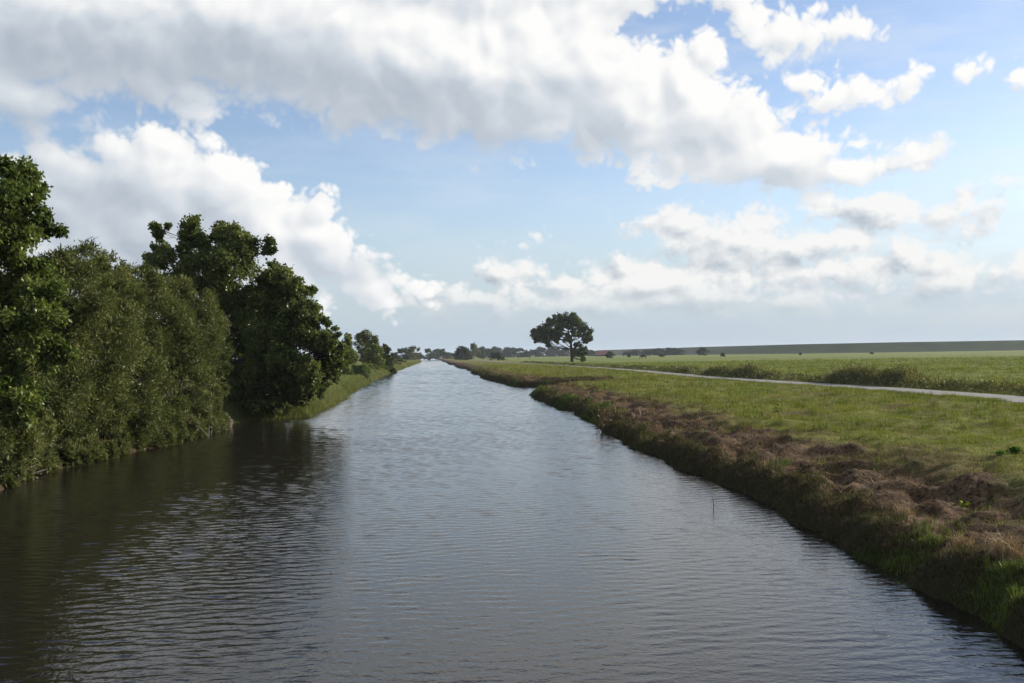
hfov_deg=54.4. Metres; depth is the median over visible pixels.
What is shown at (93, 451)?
willow fringe
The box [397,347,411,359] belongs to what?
tree
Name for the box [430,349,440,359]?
tree
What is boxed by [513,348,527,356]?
tree
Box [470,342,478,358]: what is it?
tree
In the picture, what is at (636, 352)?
tree
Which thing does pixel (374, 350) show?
bank tree
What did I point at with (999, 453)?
dock plant
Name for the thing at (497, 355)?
meadow bush
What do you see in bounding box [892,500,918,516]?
straw tussock
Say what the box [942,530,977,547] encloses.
straw tussock
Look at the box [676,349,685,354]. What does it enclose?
tree
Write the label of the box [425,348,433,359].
tree
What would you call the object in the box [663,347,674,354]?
tree
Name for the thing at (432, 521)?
water
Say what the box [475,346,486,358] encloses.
tree
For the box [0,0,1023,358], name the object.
sky
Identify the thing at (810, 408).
grass
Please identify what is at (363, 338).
bank tree
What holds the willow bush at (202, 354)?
on the ground at (978, 490)
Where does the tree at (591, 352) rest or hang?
on the ground at (978, 490)
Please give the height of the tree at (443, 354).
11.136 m
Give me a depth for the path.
64.11 m
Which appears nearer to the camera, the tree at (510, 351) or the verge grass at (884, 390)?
the verge grass at (884, 390)
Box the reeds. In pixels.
[126,359,420,430]
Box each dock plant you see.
[992,450,1008,455]
[1005,446,1023,453]
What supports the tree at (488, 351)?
on the ground at (978, 490)
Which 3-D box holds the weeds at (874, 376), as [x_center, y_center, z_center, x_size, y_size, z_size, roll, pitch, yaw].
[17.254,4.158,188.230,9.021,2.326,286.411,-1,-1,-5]
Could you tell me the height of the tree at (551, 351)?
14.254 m
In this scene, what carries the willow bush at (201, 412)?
on the ground at (978, 490)
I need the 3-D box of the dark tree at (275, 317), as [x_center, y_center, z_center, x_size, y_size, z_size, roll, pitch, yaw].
[-15.531,-1.539,58.497,12.149,11.801,8.507,-1,-1,0]
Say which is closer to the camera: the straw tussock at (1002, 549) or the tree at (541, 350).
the straw tussock at (1002, 549)
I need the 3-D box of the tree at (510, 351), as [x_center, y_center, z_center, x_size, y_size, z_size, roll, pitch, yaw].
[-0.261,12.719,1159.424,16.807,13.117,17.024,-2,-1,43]
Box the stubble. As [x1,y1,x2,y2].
[471,368,1023,648]
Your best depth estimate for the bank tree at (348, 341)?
174.65 m
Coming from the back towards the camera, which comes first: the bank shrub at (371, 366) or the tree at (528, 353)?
the tree at (528, 353)
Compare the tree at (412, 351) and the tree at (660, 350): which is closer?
the tree at (412, 351)
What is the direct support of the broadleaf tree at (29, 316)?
on the ground at (978, 490)
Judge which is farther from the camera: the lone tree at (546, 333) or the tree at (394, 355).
the tree at (394, 355)
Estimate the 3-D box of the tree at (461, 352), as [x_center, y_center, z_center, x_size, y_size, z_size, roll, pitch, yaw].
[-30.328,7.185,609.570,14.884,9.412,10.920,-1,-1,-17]
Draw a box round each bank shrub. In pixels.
[368,363,380,369]
[381,363,389,370]
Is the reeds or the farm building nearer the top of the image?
the farm building
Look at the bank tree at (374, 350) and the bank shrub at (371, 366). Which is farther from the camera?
the bank tree at (374, 350)
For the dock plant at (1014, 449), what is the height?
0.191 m
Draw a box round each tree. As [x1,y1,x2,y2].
[0,153,83,427]
[141,213,351,416]
[342,332,358,363]
[353,328,379,363]
[362,335,385,366]
[380,344,395,371]
[390,352,400,359]
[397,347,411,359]
[406,345,419,359]
[413,352,427,359]
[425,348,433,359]
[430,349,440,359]
[439,348,448,358]
[451,346,469,359]
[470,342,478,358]
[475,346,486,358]
[484,348,494,357]
[490,346,504,353]
[500,347,512,356]
[505,347,518,356]
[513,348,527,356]
[523,351,531,356]
[529,311,593,361]
[529,349,540,356]
[536,346,546,356]
[545,346,556,356]
[557,349,569,355]
[587,350,593,355]
[622,351,634,355]
[631,350,642,355]
[641,350,651,355]
[647,349,657,355]
[653,348,666,354]
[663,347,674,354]
[669,348,681,354]
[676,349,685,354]
[695,347,709,355]
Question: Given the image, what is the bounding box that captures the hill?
[557,340,1023,355]
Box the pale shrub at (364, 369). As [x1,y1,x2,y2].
[340,362,371,377]
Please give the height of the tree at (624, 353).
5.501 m
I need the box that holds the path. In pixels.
[469,359,1023,402]
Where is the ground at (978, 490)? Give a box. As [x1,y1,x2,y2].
[0,350,1023,648]
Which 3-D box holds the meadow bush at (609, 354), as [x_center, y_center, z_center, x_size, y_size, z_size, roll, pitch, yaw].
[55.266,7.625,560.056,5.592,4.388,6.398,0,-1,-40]
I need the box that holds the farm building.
[594,350,611,355]
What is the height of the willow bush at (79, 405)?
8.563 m
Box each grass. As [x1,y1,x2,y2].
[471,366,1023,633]
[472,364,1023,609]
[475,353,1023,474]
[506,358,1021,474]
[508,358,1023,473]
[508,362,1023,401]
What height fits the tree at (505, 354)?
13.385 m
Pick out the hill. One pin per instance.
(1005, 345)
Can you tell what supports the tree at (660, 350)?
on the ground at (978, 490)
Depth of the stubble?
20.54 m
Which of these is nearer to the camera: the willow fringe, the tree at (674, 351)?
the willow fringe
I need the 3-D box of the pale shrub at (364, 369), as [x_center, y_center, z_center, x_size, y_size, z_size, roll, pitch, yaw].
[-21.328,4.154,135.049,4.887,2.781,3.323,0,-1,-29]
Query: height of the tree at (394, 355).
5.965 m
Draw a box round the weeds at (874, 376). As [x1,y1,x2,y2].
[523,360,1023,394]
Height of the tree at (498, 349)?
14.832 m
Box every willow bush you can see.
[0,237,177,485]
[115,261,237,445]
[180,391,228,439]
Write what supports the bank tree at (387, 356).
on the ground at (978, 490)
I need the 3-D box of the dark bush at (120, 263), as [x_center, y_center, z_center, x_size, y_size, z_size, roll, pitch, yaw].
[-23.061,0.192,58.428,3.889,10.073,4.370,-1,-1,-22]
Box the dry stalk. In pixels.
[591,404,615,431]
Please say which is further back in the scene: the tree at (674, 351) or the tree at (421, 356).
the tree at (674, 351)
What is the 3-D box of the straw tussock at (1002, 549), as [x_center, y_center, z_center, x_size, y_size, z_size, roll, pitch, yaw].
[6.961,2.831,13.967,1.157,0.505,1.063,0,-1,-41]
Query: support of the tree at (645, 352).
on the ground at (978, 490)
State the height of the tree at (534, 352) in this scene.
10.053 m
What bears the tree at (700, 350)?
on the ground at (978, 490)
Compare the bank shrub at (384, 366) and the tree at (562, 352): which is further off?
the tree at (562, 352)
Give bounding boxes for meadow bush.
[488,352,506,359]
[605,351,614,357]
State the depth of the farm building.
1007.16 m
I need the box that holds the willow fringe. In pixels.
[0,406,233,487]
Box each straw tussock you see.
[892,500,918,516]
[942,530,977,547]
[979,528,1023,561]
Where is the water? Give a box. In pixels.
[0,359,1023,682]
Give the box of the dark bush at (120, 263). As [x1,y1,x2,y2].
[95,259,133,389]
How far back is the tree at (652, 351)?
995.42 m

